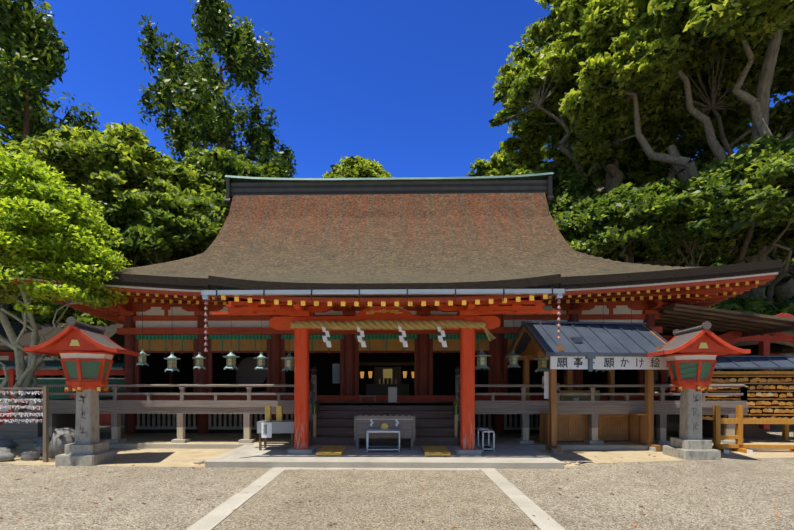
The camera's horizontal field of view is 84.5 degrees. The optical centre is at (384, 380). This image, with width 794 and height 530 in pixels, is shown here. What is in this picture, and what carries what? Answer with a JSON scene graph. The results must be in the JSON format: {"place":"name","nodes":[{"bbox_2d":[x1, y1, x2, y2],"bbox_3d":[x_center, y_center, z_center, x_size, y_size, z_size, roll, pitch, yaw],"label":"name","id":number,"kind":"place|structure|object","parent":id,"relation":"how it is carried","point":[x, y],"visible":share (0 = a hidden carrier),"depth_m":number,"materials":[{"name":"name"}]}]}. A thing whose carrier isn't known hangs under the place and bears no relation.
{"place":"outdoors","nodes":[
{"label":"outdoors","id":0,"kind":"place"},
{"bbox_2d":[135,334,515,339],"bbox_3d":[0.067,-1.308,13.036,15.145,0.155,0.085,0,0,1],"label":"green curtain band","id":1,"kind":"object","parent":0,"point":[332,336],"visible":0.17,"depth_m":13.04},
{"bbox_2d":[139,339,513,350],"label":"bamboo blinds","id":2,"kind":"object","parent":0,"point":[318,345],"visible":0.6,"depth_m":13.01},
{"bbox_2d":[149,339,478,349],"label":"hall blind ties","id":3,"kind":"object","parent":2,"relation":"attached to","point":[312,344],"visible":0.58,"depth_m":13.03,"materials":[{"name":"red"}]},
{"bbox_2d":[213,470,539,529],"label":"approach path","id":4,"kind":"structure","parent":0,"point":[378,499],"depth_m":5.95,"materials":[{"name":"gravel"}]},
{"bbox_2d":[186,467,564,529],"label":"path edging kerb","id":5,"kind":"structure","parent":4,"relation":"on","point":[516,496],"depth_m":6.18,"materials":[{"name":"stone"}]},
{"bbox_2d":[209,274,555,282],"bbox_3d":[0.022,-2.527,10.699,6.860,1.254,4.400,0,0,1],"label":"roof eave","id":6,"kind":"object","parent":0,"point":[424,278],"depth_m":9.95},
{"bbox_2d":[294,317,474,449],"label":"front pillars","id":7,"kind":"structure","parent":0,"point":[467,388],"depth_m":9.49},
{"bbox_2d":[211,295,560,329],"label":"roof beams","id":8,"kind":"structure","parent":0,"point":[482,310],"depth_m":9.50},
{"bbox_2d":[221,295,547,305],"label":"rafter ends","id":9,"kind":"object","parent":8,"relation":"attached to","point":[423,303],"visible":0.9,"depth_m":8.52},
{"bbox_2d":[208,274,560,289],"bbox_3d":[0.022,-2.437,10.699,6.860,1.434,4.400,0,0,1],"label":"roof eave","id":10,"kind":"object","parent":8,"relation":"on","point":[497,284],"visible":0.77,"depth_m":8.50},
{"bbox_2d":[204,298,560,351],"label":"rain chains","id":11,"kind":"object","parent":10,"relation":"hanging from","point":[206,325],"visible":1,"depth_m":8.42,"materials":[{"name":"white metal"}]},
{"bbox_2d":[201,289,564,299],"bbox_3d":[-0.052,-1.660,8.390,6.960,0.170,0.120,0,0,1],"label":"rain gutter","id":12,"kind":"object","parent":10,"relation":"attached to","point":[207,294],"visible":1,"depth_m":8.34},
{"bbox_2d":[210,283,558,297],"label":"eave fascia","id":13,"kind":"structure","parent":10,"relation":"attached to","point":[554,286],"depth_m":8.53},
{"bbox_2d":[216,287,552,301],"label":"gutter hangers","id":14,"kind":"object","parent":10,"relation":"attached to","point":[503,288],"visible":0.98,"depth_m":8.34,"materials":[{"name":"brown metal"}]},
{"bbox_2d":[220,287,554,302],"bbox_3d":[0.006,-1.959,9.825,6.760,0.837,2.550,0,0,1],"label":"eave board","id":15,"kind":"object","parent":10,"relation":"attached to","point":[393,300],"visible":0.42,"depth_m":8.55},
{"bbox_2d":[355,306,413,315],"bbox_3d":[0.001,-1.525,9.600,1.320,0.230,0.100,0,0,1],"label":"carved beam strut","id":16,"kind":"object","parent":8,"relation":"on","point":[377,308],"visible":0.83,"depth_m":9.55,"materials":[{"name":"red wood"}]},
{"bbox_2d":[290,319,483,329],"bbox_3d":[0.048,-1.211,9.399,4.140,0.244,0.223,0,0,1],"label":"sacred straw rope","id":17,"kind":"object","parent":8,"relation":"attached to","point":[387,324],"visible":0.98,"depth_m":9.33,"materials":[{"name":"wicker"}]},
{"bbox_2d":[322,325,446,346],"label":"paper streamers","id":18,"kind":"object","parent":17,"relation":"attached to","point":[401,339],"visible":1,"depth_m":9.32,"materials":[{"name":"white paper"}]},
{"bbox_2d":[141,353,636,394],"bbox_3d":[0.110,-0.425,15.239,15.435,3.800,4.400,0,0,1],"label":"hall interior","id":19,"kind":"object","parent":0,"point":[445,365],"depth_m":17.29,"materials":[{"name":"wood"}]},
{"bbox_2d":[135,338,642,394],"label":"hall jambs","id":20,"kind":"object","parent":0,"point":[341,352],"visible":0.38,"depth_m":13.00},
{"bbox_2d":[136,305,642,327],"bbox_3d":[0.067,-1.900,13.039,15.435,0.650,0.084,0,0,1],"label":"hall plaster","id":21,"kind":"object","parent":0,"point":[597,309],"depth_m":13.08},
{"bbox_2d":[113,299,666,400],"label":"horizontal beams","id":22,"kind":"structure","parent":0,"point":[243,331],"depth_m":12.86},
{"bbox_2d":[125,314,654,434],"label":"building pillars","id":23,"kind":"structure","parent":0,"point":[349,377],"depth_m":12.94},
{"bbox_2d":[109,302,666,315],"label":"hall brackets","id":24,"kind":"object","parent":23,"relation":"on","point":[124,310],"visible":0.44,"depth_m":12.87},
{"bbox_2d":[0,392,793,529],"bbox_3d":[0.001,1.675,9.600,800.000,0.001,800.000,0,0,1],"label":"ground","id":25,"kind":"structure","parent":0,"point":[748,494],"depth_m":6.44,"materials":[{"name":"gravel"}]},
{"bbox_2d":[0,439,35,448],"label":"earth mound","id":26,"kind":"object","parent":25,"relation":"on","point":[23,441],"visible":0.12,"depth_m":11.04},
{"bbox_2d":[0,407,75,439],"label":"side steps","id":27,"kind":"structure","parent":26,"relation":"on","point":[20,430],"depth_m":11.33,"materials":[{"name":"grey stone"}]},
{"bbox_2d":[0,178,100,415],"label":"tree trunk","id":28,"kind":"object","parent":25,"relation":"on","point":[30,363],"visible":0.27,"depth_m":11.44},
{"bbox_2d":[0,139,132,314],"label":"foliage","id":29,"kind":"object","parent":28,"relation":"attached to","point":[55,240],"depth_m":10.38,"materials":[{"name":"plant"}]},
{"bbox_2d":[18,65,245,377],"bbox_3d":[-12.259,-13.975,44.957,18.134,31.636,42.780,0,0,44],"label":"tree trunk","id":30,"kind":"object","parent":25,"relation":"on","point":[25,112],"visible":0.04,"depth_m":29.91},
{"bbox_2d":[0,449,739,527],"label":"brown fallen leaves","id":31,"kind":"object","parent":25,"relation":"on","point":[319,504],"visible":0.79,"depth_m":6.40,"materials":[{"name":"brown plant"}]},
{"bbox_2d":[0,157,793,396],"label":"tree trunks","id":32,"kind":"object","parent":25,"relation":"on","point":[753,292],"visible":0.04,"depth_m":21.15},
{"bbox_2d":[0,0,793,377],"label":"forest foliage","id":33,"kind":"object","parent":25,"relation":"on","point":[738,222],"depth_m":25.78,"materials":[{"name":"plant"}]},
{"bbox_2d":[0,0,298,263],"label":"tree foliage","id":34,"kind":"object","parent":33,"relation":"on","point":[195,118],"visible":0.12,"depth_m":33.36,"materials":[{"name":"plant"}]},
{"bbox_2d":[0,0,793,259],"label":"trees","id":35,"kind":"object","parent":33,"relation":"on","point":[687,16],"visible":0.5,"depth_m":25.66,"materials":[{"name":"plant"}]},
{"bbox_2d":[0,129,793,377],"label":"trees","id":36,"kind":"object","parent":33,"relation":"on","point":[775,157],"visible":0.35,"depth_m":20.11,"materials":[{"name":"plant"}]},
{"bbox_2d":[506,323,665,451],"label":"kiosk beams","id":37,"kind":"structure","parent":25,"relation":"on","point":[533,350],"depth_m":11.12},
{"bbox_2d":[505,321,681,370],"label":"kiosk roof","id":38,"kind":"structure","parent":37,"relation":"on","point":[590,341],"depth_m":10.60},
{"bbox_2d":[550,356,667,369],"bbox_3d":[5.345,-0.413,10.050,3.180,0.295,0.020,0,0,-6],"label":"kiosk sign","id":39,"kind":"object","parent":37,"relation":"attached to","point":[599,361],"visible":0.64,"depth_m":10.03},
{"bbox_2d":[557,357,666,367],"bbox_3d":[5.334,-0.423,10.036,2.848,0.241,0.004,0,0,-6],"label":"sign lettering","id":40,"kind":"object","parent":39,"relation":"attached to","point":[578,359],"visible":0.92,"depth_m":10.01},
{"bbox_2d":[500,16,793,370],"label":"tree branches","id":41,"kind":"object","parent":25,"relation":"on","point":[685,169],"visible":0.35,"depth_m":24.74,"materials":[{"name":"plant"}]},
{"bbox_2d":[655,307,793,370],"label":"roof frame","id":42,"kind":"object","parent":25,"relation":"on","point":[667,330],"visible":0.27,"depth_m":12.87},
{"bbox_2d":[656,303,793,331],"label":"roof","id":43,"kind":"structure","parent":42,"relation":"on","point":[750,315],"depth_m":11.92,"materials":[{"name":"brown wood"}]},
{"bbox_2d":[659,369,793,440],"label":"ema rack","id":44,"kind":"object","parent":25,"relation":"on","point":[785,431],"visible":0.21,"depth_m":11.07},
{"bbox_2d":[702,374,793,417],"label":"plaques","id":45,"kind":"object","parent":44,"relation":"attached to","point":[762,389],"depth_m":11.34,"materials":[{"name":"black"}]},
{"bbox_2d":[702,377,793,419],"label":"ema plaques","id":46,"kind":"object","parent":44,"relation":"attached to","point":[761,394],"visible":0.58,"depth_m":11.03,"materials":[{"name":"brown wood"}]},
{"bbox_2d":[714,355,793,369],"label":"ema rack roof","id":47,"kind":"structure","parent":44,"relation":"on","point":[755,362],"depth_m":11.20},
{"bbox_2d":[733,343,793,355],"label":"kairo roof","id":48,"kind":"structure","parent":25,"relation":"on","point":[776,348],"depth_m":16.06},
{"bbox_2d":[0,448,793,467],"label":"bare earth ground","id":49,"kind":"structure","parent":0,"point":[130,457],"depth_m":9.65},
{"bbox_2d":[0,386,48,461],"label":"omikuji posts","id":50,"kind":"object","parent":49,"relation":"on","point":[45,423],"visible":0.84,"depth_m":8.97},
{"bbox_2d":[0,391,42,422],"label":"paper fortunes","id":51,"kind":"object","parent":50,"relation":"attached to","point":[20,400],"visible":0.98,"depth_m":8.99,"materials":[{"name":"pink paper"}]},
{"bbox_2d":[0,427,74,461],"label":"garden rocks","id":52,"kind":"object","parent":49,"relation":"on","point":[60,439],"visible":0.65,"depth_m":9.41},
{"bbox_2d":[55,389,116,465],"bbox_3d":[-6.102,0.875,8.976,0.780,1.600,0.780,0,0,1],"label":"lantern stone pedestal","id":53,"kind":"object","parent":49,"relation":"on","point":[88,448],"visible":0.85,"depth_m":8.82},
{"bbox_2d":[24,325,139,391],"bbox_3d":[-6.102,-0.436,8.976,1.560,1.322,1.380,0,0,-13],"label":"lantern frame","id":54,"kind":"object","parent":53,"relation":"on","point":[59,343],"visible":0.75,"depth_m":8.58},
{"bbox_2d":[60,353,112,359],"bbox_3d":[-6.102,-0.495,8.976,0.886,0.100,0.891,0,0,1],"label":"lantern upper band","id":55,"kind":"object","parent":54,"relation":"attached to","point":[86,355],"visible":0.75,"depth_m":8.66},
{"bbox_2d":[64,361,109,378],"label":"lantern panels","id":56,"kind":"object","parent":54,"relation":"attached to","point":[90,369],"visible":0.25,"depth_m":8.72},
{"bbox_2d":[65,340,108,390],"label":"fittings","id":57,"kind":"object","parent":54,"relation":"attached to","point":[74,343],"visible":0.67,"depth_m":8.71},
{"bbox_2d":[66,317,121,348],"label":"lantern roof","id":58,"kind":"structure","parent":54,"relation":"on","point":[94,333],"depth_m":8.91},
{"bbox_2d":[220,444,548,460],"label":"stone platform","id":59,"kind":"structure","parent":49,"relation":"on","point":[509,452],"depth_m":9.29,"materials":[{"name":"stone"}]},
{"bbox_2d":[259,433,293,449],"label":"table legs","id":60,"kind":"object","parent":59,"relation":"on","point":[265,443],"visible":0.44,"depth_m":9.85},
{"bbox_2d":[257,420,293,432],"bbox_3d":[-2.435,1.047,10.051,0.844,0.256,0.501,0,0,1],"label":"table cover","id":61,"kind":"object","parent":60,"relation":"on","point":[285,426],"visible":0.65,"depth_m":9.80,"materials":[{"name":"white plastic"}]},
{"bbox_2d":[261,423,271,437],"bbox_3d":[-2.640,1.105,9.798,0.230,0.340,0.005,0,0,1],"label":"paper sign","id":62,"kind":"object","parent":61,"relation":"attached to","point":[269,431],"visible":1,"depth_m":9.79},
{"bbox_2d":[265,406,282,420],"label":"bamboo tubes","id":63,"kind":"object","parent":61,"relation":"on","point":[268,413],"visible":1,"depth_m":9.96},
{"bbox_2d":[316,445,450,456],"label":"sunoko boards","id":64,"kind":"object","parent":59,"relation":"on","point":[338,450],"visible":1,"depth_m":9.29,"materials":[{"name":"yellow wood"}]},
{"bbox_2d":[287,446,481,454],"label":"pillar bases","id":65,"kind":"object","parent":59,"relation":"on","point":[457,450],"visible":0.9,"depth_m":9.37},
{"bbox_2d":[354,413,414,448],"bbox_3d":[0.015,1.170,10.299,1.400,0.791,0.600,0,0,1],"label":"offering box","id":66,"kind":"object","parent":59,"relation":"on","point":[362,422],"visible":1,"depth_m":10.02,"materials":[{"name":"grey wood"}]},
{"bbox_2d":[366,428,494,451],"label":"white frame stands","id":67,"kind":"object","parent":59,"relation":"on","point":[368,431],"visible":0.92,"depth_m":9.67,"materials":[{"name":"silver metal"}]},
{"bbox_2d":[205,444,563,468],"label":"slab kerb","id":68,"kind":"structure","parent":49,"relation":"on","point":[551,463],"depth_m":8.40,"materials":[{"name":"stone"}]},
{"bbox_2d":[18,443,788,449],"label":"stone curb","id":69,"kind":"structure","parent":49,"relation":"on","point":[235,446],"depth_m":10.76,"materials":[{"name":"stone"}]},
{"bbox_2d":[663,389,720,459],"bbox_3d":[6.743,0.875,9.610,0.780,1.600,0.780,0,0,1],"label":"stone lantern base","id":70,"kind":"object","parent":49,"relation":"on","point":[689,443],"visible":0.98,"depth_m":9.46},
{"bbox_2d":[647,329,750,391],"bbox_3d":[6.743,-0.436,9.610,1.560,1.322,1.380,0,0,13],"label":"lantern frame","id":71,"kind":"object","parent":70,"relation":"on","point":[718,346],"visible":0.77,"depth_m":9.21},
{"bbox_2d":[656,321,711,351],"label":"lantern roof","id":72,"kind":"structure","parent":71,"relation":"on","point":[682,337],"depth_m":9.54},
{"bbox_2d":[669,362,712,378],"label":"lantern panels","id":73,"kind":"object","parent":71,"relation":"in","point":[688,370],"visible":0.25,"depth_m":9.36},
{"bbox_2d":[670,343,711,390],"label":"fittings","id":74,"kind":"object","parent":71,"relation":"attached to","point":[703,345],"visible":0.65,"depth_m":9.31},
{"bbox_2d":[666,355,716,360],"bbox_3d":[6.743,-0.495,9.610,0.872,0.100,0.902,0,0,1],"label":"lantern band","id":75,"kind":"object","parent":71,"relation":"attached to","point":[695,357],"visible":0.75,"depth_m":9.29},
{"bbox_2d":[712,405,793,453],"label":"wooden fence","id":76,"kind":"object","parent":49,"relation":"on","point":[739,421],"visible":0.9,"depth_m":10.31,"materials":[{"name":"brown wood"}]},
{"bbox_2d":[0,0,793,177],"label":"sky","id":77,"kind":"structure","parent":0,"point":[405,86],"materials":[{"name":"blue"}]},
{"bbox_2d":[99,422,793,444],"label":"foundation","id":78,"kind":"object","parent":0,"point":[672,430],"depth_m":11.91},
{"bbox_2d":[0,352,124,424],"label":"kairo frame","id":79,"kind":"object","parent":78,"relation":"on","point":[104,419],"visible":0.12,"depth_m":15.77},
{"bbox_2d":[0,360,124,368],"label":"kairo pent roof","id":80,"kind":"structure","parent":79,"relation":"attached to","point":[57,364],"depth_m":15.25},
{"bbox_2d":[0,356,124,411],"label":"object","id":81,"kind":"object","parent":79,"relation":"attached to","point":[7,403],"depth_m":15.82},
{"bbox_2d":[0,323,124,351],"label":"kairo roof","id":82,"kind":"structure","parent":78,"relation":"on","point":[110,332],"depth_m":15.53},
{"bbox_2d":[0,379,124,398],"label":"kairo lattice","id":83,"kind":"object","parent":82,"relation":"attached to","point":[62,381],"depth_m":15.81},
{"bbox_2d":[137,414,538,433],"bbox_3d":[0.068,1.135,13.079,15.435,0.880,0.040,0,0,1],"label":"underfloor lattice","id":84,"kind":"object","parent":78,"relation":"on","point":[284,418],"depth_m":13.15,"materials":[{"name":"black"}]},
{"bbox_2d":[309,400,459,445],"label":"stairs","id":85,"kind":"structure","parent":78,"relation":"on","point":[434,425],"depth_m":11.18,"materials":[{"name":"brown wood"}]},
{"bbox_2d":[309,375,459,403],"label":"newel posts","id":86,"kind":"object","parent":85,"relation":"on","point":[456,387],"visible":0.17,"depth_m":11.78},
{"bbox_2d":[313,415,457,436],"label":"bamboo vases","id":87,"kind":"object","parent":85,"relation":"on","point":[455,425],"visible":0.88,"depth_m":10.59,"materials":[{"name":"green"}]},
{"bbox_2d":[49,413,734,427],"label":"veranda posts","id":88,"kind":"object","parent":78,"relation":"on","point":[117,420],"visible":0.27,"depth_m":11.09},
{"bbox_2d":[33,399,748,414],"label":"veranda floor","id":89,"kind":"structure","parent":88,"relation":"on","point":[289,409],"depth_m":11.09,"materials":[{"name":"grey wood"}]},
{"bbox_2d":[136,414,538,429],"bbox_3d":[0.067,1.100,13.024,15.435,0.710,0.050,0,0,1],"label":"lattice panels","id":90,"kind":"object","parent":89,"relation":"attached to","point":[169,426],"visible":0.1,"depth_m":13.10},
{"bbox_2d":[36,383,745,404],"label":"veranda rails","id":91,"kind":"object","parent":89,"relation":"on","point":[104,400],"visible":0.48,"depth_m":11.07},
{"bbox_2d":[35,387,747,400],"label":"veranda rail posts","id":92,"kind":"object","parent":89,"relation":"on","point":[523,392],"visible":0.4,"depth_m":10.98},
{"bbox_2d":[388,387,396,401],"bbox_3d":[0.229,0.385,12.056,0.240,0.420,0.020,0,0,1],"label":"step notice","id":93,"kind":"object","parent":89,"relation":"on","point":[392,394],"visible":0.93,"depth_m":12.05,"materials":[{"name":"grey"}]},
{"bbox_2d":[111,214,696,277],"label":"hall roof","id":94,"kind":"structure","parent":78,"relation":"on","point":[516,246],"depth_m":14.64,"materials":[{"name":"wood"}]},
{"bbox_2d":[332,364,339,382],"bbox_3d":[-1.470,-0.225,13.328,0.220,0.600,0.020,0,0,1],"label":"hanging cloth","id":95,"kind":"object","parent":94,"relation":"hanging from","point":[335,373],"visible":1,"depth_m":13.32,"materials":[{"name":"grey"}]},
{"bbox_2d":[142,300,631,351],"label":"pillars","id":96,"kind":"structure","parent":94,"relation":"attached to","point":[199,321],"depth_m":11.19,"materials":[{"name":"wood"}]},
{"bbox_2d":[136,349,610,371],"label":"hanging lanterns","id":97,"kind":"object","parent":96,"relation":"hanging from","point":[231,356],"visible":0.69,"depth_m":11.08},
{"bbox_2d":[139,356,545,366],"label":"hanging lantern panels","id":98,"kind":"object","parent":97,"relation":"in","point":[288,362],"visible":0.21,"depth_m":11.12,"materials":[{"name":"teal metal"}]},
{"bbox_2d":[228,193,549,219],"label":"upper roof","id":99,"kind":"structure","parent":94,"relation":"on","point":[501,205],"depth_m":16.84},
{"bbox_2d":[231,180,546,197],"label":"ridge","id":100,"kind":"structure","parent":99,"relation":"on","point":[390,187],"depth_m":17.17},
{"bbox_2d":[224,175,553,205],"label":"ridge end ornaments","id":101,"kind":"object","parent":100,"relation":"attached to","point":[228,199],"visible":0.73,"depth_m":17.09,"materials":[{"name":"brown metal"}]},
{"bbox_2d":[225,172,553,181],"bbox_3d":[0.152,-7.990,17.438,12.840,0.270,0.800,0,0,1],"label":"ridge cap","id":102,"kind":"object","parent":100,"relation":"on","point":[540,176],"visible":0.52,"depth_m":17.12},
{"bbox_2d":[2,259,781,285],"bbox_3d":[0.152,-2.835,17.438,19.585,1.100,12.950,0,0,1],"label":"roof eave","id":103,"kind":"object","parent":94,"relation":"attached to","point":[675,273],"visible":0.08,"depth_m":10.85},
{"bbox_2d":[3,268,780,289],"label":"roof eaves","id":104,"kind":"object","parent":94,"relation":"attached to","point":[573,286],"visible":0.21,"depth_m":10.87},
{"bbox_2d":[10,275,774,321],"bbox_3d":[0.110,-2.348,15.246,19.405,0.605,8.385,0,0,1],"label":"eave board","id":105,"kind":"object","parent":94,"relation":"attached to","point":[766,278],"visible":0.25,"depth_m":10.96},
{"bbox_2d":[13,272,777,291],"bbox_3d":[0.109,-2.420,15.226,19.485,0.560,8.425,0,0,1],"label":"white eave board","id":106,"kind":"object","parent":94,"relation":"attached to","point":[596,288],"visible":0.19,"depth_m":10.91,"materials":[{"name":"paint"}]},
{"bbox_2d":[28,280,764,324],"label":"eave rafters","id":107,"kind":"object","parent":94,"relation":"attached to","point":[549,297],"visible":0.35,"depth_m":11.69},
{"bbox_2d":[105,425,735,443],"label":"foundation stones","id":108,"kind":"object","parent":78,"relation":"on","point":[519,441],"visible":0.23,"depth_m":11.00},
{"bbox_2d":[49,426,734,440],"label":"veranda support posts","id":109,"kind":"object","parent":108,"relation":"on","point":[593,433],"visible":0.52,"depth_m":11.01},
{"bbox_2d":[523,356,653,445],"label":"wooden posts","id":110,"kind":"object","parent":78,"relation":"on","point":[649,406],"visible":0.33,"depth_m":10.54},
{"bbox_2d":[539,412,646,443],"bbox_3d":[5.168,1.155,11.103,2.591,0.760,1.047,0,0,1],"label":"frame","id":111,"kind":"object","parent":78,"relation":"on","point":[569,417],"visible":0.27,"depth_m":11.15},
{"bbox_2d":[540,414,644,443],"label":"wooden panels","id":112,"kind":"object","parent":111,"relation":"attached to","point":[613,426],"visible":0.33,"depth_m":11.18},
{"bbox_2d":[655,313,793,428],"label":"building frame","id":113,"kind":"object","parent":78,"relation":"on","point":[732,336],"visible":0.31,"depth_m":14.28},
{"bbox_2d":[731,331,793,355],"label":"pavilion soffit","id":114,"kind":"structure","parent":113,"relation":"attached to","point":[746,343],"depth_m":16.34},
{"bbox_2d":[702,417,775,438],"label":"flank steps","id":115,"kind":"structure","parent":78,"relation":"on","point":[751,431],"depth_m":12.01,"materials":[{"name":"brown wood"}]},
{"bbox_2d":[542,372,578,400],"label":"kiosk paper signs","id":116,"kind":"object","parent":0,"point":[545,379],"visible":0.33,"depth_m":10.46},
{"bbox_2d":[557,390,599,400],"bbox_3d":[5.069,0.522,11.701,1.400,0.535,0.450,0,0,-6],"label":"kiosk ema stock","id":117,"kind":"object","parent":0,"point":[571,397],"visible":0.21,"depth_m":11.63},
{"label":"hall inner floor","id":118,"kind":"structure","parent":0,"visible":0},
{"bbox_2d":[235,357,266,392],"bbox_3d":[-4.273,-0.090,14.417,1.200,1.370,0.610,0,0,1],"label":"drum","id":119,"kind":"object","parent":118,"relation":"on","point":[247,373],"visible":0.42,"depth_m":14.12,"materials":[{"name":"brown wood"}]},
{"bbox_2d":[359,362,413,394],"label":"altar shelves","id":120,"kind":"object","parent":118,"relation":"on","point":[376,388],"visible":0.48,"depth_m":16.25,"materials":[{"name":"brown wood"}]},
{"bbox_2d":[379,369,396,383],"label":"altar ornaments","id":121,"kind":"object","parent":120,"relation":"on","point":[387,373],"visible":0.98,"depth_m":16.32,"materials":[{"name":"gold metal"}]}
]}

